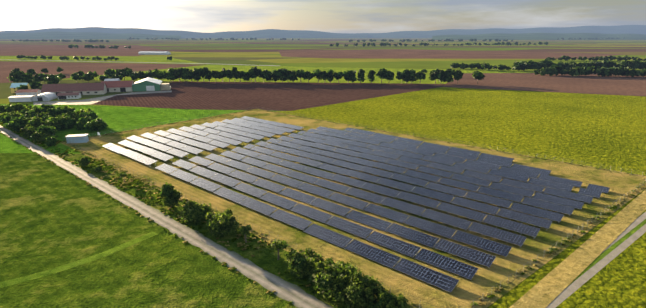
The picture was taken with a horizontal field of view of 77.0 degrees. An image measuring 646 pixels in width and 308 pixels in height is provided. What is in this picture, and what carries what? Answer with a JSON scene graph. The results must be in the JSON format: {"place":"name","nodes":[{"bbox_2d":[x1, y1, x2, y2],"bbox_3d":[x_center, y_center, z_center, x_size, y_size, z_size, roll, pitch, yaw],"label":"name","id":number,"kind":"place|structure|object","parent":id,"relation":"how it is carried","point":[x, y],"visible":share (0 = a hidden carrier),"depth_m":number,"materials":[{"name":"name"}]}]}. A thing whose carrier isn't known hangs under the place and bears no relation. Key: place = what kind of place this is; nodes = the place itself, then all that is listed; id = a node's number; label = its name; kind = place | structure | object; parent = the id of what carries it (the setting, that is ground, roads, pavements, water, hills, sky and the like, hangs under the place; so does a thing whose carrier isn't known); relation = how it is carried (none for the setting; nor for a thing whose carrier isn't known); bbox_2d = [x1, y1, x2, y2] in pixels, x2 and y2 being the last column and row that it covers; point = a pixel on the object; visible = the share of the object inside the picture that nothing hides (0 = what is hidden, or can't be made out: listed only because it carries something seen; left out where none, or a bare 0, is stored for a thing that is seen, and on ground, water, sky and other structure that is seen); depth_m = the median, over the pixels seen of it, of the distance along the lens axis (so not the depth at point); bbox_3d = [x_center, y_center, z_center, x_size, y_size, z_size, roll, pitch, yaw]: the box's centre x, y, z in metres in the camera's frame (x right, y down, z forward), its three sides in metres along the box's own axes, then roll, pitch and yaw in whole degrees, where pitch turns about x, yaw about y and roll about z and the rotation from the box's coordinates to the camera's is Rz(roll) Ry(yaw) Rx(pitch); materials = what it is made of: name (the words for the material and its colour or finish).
{"place":"outdoors","nodes":[
{"label":"outdoors","id":0,"kind":"place"},
{"bbox_2d":[10,83,30,92],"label":"farm building","id":1,"kind":"structure","parent":0,"point":[13,86],"depth_m":342.14,"materials":[{"name":"blue metal"}]},
{"bbox_2d":[8,95,35,101],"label":"farm building","id":2,"kind":"structure","parent":0,"point":[27,98],"depth_m":296.94,"materials":[{"name":"white metal"}]},
{"bbox_2d":[0,231,156,287],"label":"path grass","id":3,"kind":"structure","parent":0,"point":[72,264],"depth_m":85.62,"materials":[{"name":"green plant"}]},
{"bbox_2d":[0,44,162,55],"bbox_3d":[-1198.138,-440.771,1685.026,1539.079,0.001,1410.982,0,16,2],"label":"brown field","id":4,"kind":"structure","parent":0,"point":[40,50],"depth_m":1363.02,"materials":[{"name":"soil"}]},
{"bbox_2d":[0,31,180,38],"bbox_3d":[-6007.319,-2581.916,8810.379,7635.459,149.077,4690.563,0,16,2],"label":"hills","id":5,"kind":"structure","parent":0,"point":[66,35],"depth_m":7700.48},
{"bbox_2d":[0,56,197,63],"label":"green field","id":6,"kind":"structure","parent":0,"point":[160,60],"depth_m":802.24,"materials":[{"name":"green plant"}]},
{"bbox_2d":[0,61,202,82],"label":"brown field","id":7,"kind":"structure","parent":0,"point":[7,67],"depth_m":622.63,"materials":[{"name":"brown soil"}]},
{"bbox_2d":[33,90,171,104],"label":"farm road","id":8,"kind":"structure","parent":0,"point":[83,101],"depth_m":298.14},
{"bbox_2d":[104,78,120,80],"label":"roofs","id":9,"kind":"structure","parent":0,"point":[117,79],"depth_m":388.48,"materials":[{"name":"grey metal"}]},
{"bbox_2d":[0,104,246,153],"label":"grass field","id":10,"kind":"structure","parent":0,"point":[117,119],"depth_m":233.71,"materials":[{"name":"green plant"}]},
{"bbox_2d":[0,59,274,65],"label":"road","id":11,"kind":"structure","parent":0,"point":[155,62],"depth_m":738.41,"materials":[{"name":"grey asphalt"}]},
{"bbox_2d":[0,125,333,307],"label":"road","id":12,"kind":"structure","parent":0,"point":[297,296],"depth_m":95.69,"materials":[{"name":"beige gravel"}]},
{"bbox_2d":[0,108,354,307],"bbox_3d":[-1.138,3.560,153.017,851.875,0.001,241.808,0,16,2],"label":"meadow ground","id":13,"kind":"structure","parent":0,"point":[52,215],"depth_m":89.17,"materials":[{"name":"green plant"}]},
{"bbox_2d":[66,134,88,143],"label":"transformer hut","id":14,"kind":"object","parent":13,"relation":"on","point":[78,138],"visible":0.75,"depth_m":182.29,"materials":[{"name":"white metal"}]},
{"bbox_2d":[0,131,292,302],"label":"roadside grass tufts","id":15,"kind":"object","parent":13,"relation":"on","point":[225,264],"depth_m":109.56,"materials":[{"name":"green plant"}]},
{"bbox_2d":[0,123,337,306],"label":"roadside grass tufts","id":16,"kind":"object","parent":13,"relation":"on","point":[229,249],"depth_m":111.33,"materials":[{"name":"green plant"}]},
{"bbox_2d":[1,122,408,306],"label":"bushes","id":17,"kind":"object","parent":13,"relation":"on","point":[134,183],"depth_m":126.71,"materials":[{"name":"green plant"}]},
{"bbox_2d":[0,27,367,37],"bbox_3d":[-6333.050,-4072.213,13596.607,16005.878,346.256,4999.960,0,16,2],"label":"hills","id":18,"kind":"structure","parent":0,"point":[271,33],"depth_m":12683.79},
{"bbox_2d":[94,81,437,110],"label":"plowed field","id":19,"kind":"structure","parent":0,"point":[279,96],"depth_m":328.44,"materials":[{"name":"soil"}]},
{"bbox_2d":[160,83,170,89],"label":"bale stack","id":20,"kind":"object","parent":19,"relation":"on","point":[165,86],"visible":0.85,"depth_m":362.58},
{"bbox_2d":[62,65,533,83],"bbox_3d":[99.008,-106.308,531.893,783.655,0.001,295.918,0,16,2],"label":"green field","id":21,"kind":"structure","parent":0,"point":[219,68],"depth_m":536.89,"materials":[{"name":"green plant"}]},
{"bbox_2d":[0,38,645,107],"bbox_3d":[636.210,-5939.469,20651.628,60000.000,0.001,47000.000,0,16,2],"label":"ground","id":22,"kind":"structure","parent":0,"point":[253,52],"depth_m":1472.07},
{"bbox_2d":[15,89,41,95],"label":"farm building","id":23,"kind":"structure","parent":22,"relation":"on","point":[28,92],"depth_m":330.25,"materials":[{"name":"white metal"}]},
{"bbox_2d":[32,92,56,100],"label":"poly tunnel","id":24,"kind":"structure","parent":22,"relation":"on","point":[47,96],"depth_m":300.85,"materials":[{"name":"white plastic"}]},
{"bbox_2d":[0,103,107,145],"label":"trees","id":25,"kind":"object","parent":22,"relation":"on","point":[43,123],"visible":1,"depth_m":207.69,"materials":[{"name":"green plant"}]},
{"bbox_2d":[57,92,81,99],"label":"farm building","id":26,"kind":"structure","parent":22,"relation":"on","point":[71,95],"depth_m":310.18,"materials":[{"name":"white tile"}]},
{"bbox_2d":[41,83,106,95],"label":"long barn","id":27,"kind":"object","parent":22,"relation":"on","point":[90,88],"visible":0.71,"depth_m":331.62,"materials":[{"name":"brown tile"}]},
{"bbox_2d":[101,80,133,91],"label":"farmhouse","id":28,"kind":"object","parent":22,"relation":"on","point":[119,86],"depth_m":350.53,"materials":[{"name":"tile"}]},
{"bbox_2d":[132,77,161,91],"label":"green barn","id":29,"kind":"structure","parent":22,"relation":"on","point":[149,84],"depth_m":355.39,"materials":[{"name":"green metal"}]},
{"bbox_2d":[138,51,170,54],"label":"greenhouse","id":30,"kind":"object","parent":22,"relation":"on","point":[155,52],"depth_m":1065.39,"materials":[{"name":"white plastic"}]},
{"bbox_2d":[77,156,409,307],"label":"bushes","id":31,"kind":"object","parent":22,"relation":"on","point":[340,280],"visible":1,"depth_m":77.55,"materials":[{"name":"green plant"}]},
{"bbox_2d":[7,56,489,89],"bbox_3d":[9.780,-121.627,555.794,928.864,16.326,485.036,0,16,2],"label":"trees","id":32,"kind":"object","parent":22,"relation":"on","point":[275,75],"visible":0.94,"depth_m":414.88,"materials":[{"name":"green plant"}]},
{"bbox_2d":[12,37,645,76],"bbox_3d":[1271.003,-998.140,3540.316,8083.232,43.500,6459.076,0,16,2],"label":"trees","id":33,"kind":"object","parent":22,"relation":"on","point":[604,67],"visible":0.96,"depth_m":572.88,"materials":[{"name":"green plant"}]},
{"bbox_2d":[0,0,645,33],"label":"sky","id":34,"kind":"structure","parent":0,"point":[203,16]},
{"bbox_2d":[60,109,645,307],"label":"farm grass","id":35,"kind":"structure","parent":0,"point":[466,291],"depth_m":113.54,"materials":[{"name":"beige plant"}]},
{"bbox_2d":[62,109,256,141],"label":"grass tufts","id":36,"kind":"object","parent":35,"relation":"on","point":[168,123],"depth_m":221.41,"materials":[{"name":"green plant"}]},
{"bbox_2d":[66,142,418,305],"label":"grass tufts","id":37,"kind":"object","parent":35,"relation":"on","point":[187,200],"depth_m":132.37,"materials":[{"name":"green plant"}]},
{"bbox_2d":[64,107,645,307],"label":"fence","id":38,"kind":"object","parent":35,"relation":"on","point":[430,139],"visible":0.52,"depth_m":116.77,"materials":[{"name":"metal"}]},
{"bbox_2d":[103,116,609,292],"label":"solar tables","id":39,"kind":"object","parent":35,"relation":"on","point":[483,163],"visible":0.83,"depth_m":126.78,"materials":[{"name":"glass"}]},
{"bbox_2d":[260,109,631,174],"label":"grass tufts","id":40,"kind":"object","parent":35,"relation":"on","point":[468,146],"depth_m":173.16,"materials":[{"name":"green plant"}]},
{"bbox_2d":[470,181,645,306],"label":"grass tufts","id":41,"kind":"object","parent":35,"relation":"on","point":[548,254],"depth_m":90.94,"materials":[{"name":"green plant"}]},
{"bbox_2d":[509,189,645,307],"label":"dry grass","id":42,"kind":"structure","parent":35,"relation":"on","point":[548,289],"depth_m":86.68,"materials":[{"name":"beige plant"}]},
{"bbox_2d":[278,49,621,58],"bbox_3d":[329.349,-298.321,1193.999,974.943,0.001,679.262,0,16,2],"label":"field","id":43,"kind":"structure","parent":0,"point":[408,54],"depth_m":1065.93,"materials":[{"name":"green plant"}]},
{"bbox_2d":[276,87,645,307],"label":"field crop","id":44,"kind":"object","parent":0,"point":[599,130],"visible":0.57,"depth_m":210.93,"materials":[{"name":"yellow plant"}]},
{"bbox_2d":[354,25,645,37],"bbox_3d":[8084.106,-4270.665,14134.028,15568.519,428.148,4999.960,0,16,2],"label":"hills","id":45,"kind":"structure","parent":0,"point":[630,29],"depth_m":13387.23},
{"bbox_2d":[432,33,645,39],"bbox_3d":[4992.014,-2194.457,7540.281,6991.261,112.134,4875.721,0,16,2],"label":"hills","id":46,"kind":"structure","parent":0,"point":[530,36],"depth_m":6385.10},
{"bbox_2d":[442,73,645,95],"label":"brown field","id":47,"kind":"structure","parent":0,"point":[593,83],"depth_m":411.71,"materials":[{"name":"brown soil"}]},
{"bbox_2d":[546,224,645,307],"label":"track rut path","id":48,"kind":"structure","parent":0,"point":[569,290],"depth_m":83.40,"materials":[{"name":"beige gravel"}]},
{"bbox_2d":[566,219,645,287],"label":"grass strip","id":49,"kind":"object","parent":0,"point":[616,244],"depth_m":91.66,"materials":[{"name":"green plant"}]},
{"bbox_2d":[602,212,645,252],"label":"dirt track","id":50,"kind":"structure","parent":0,"point":[636,222],"depth_m":101.72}
]}

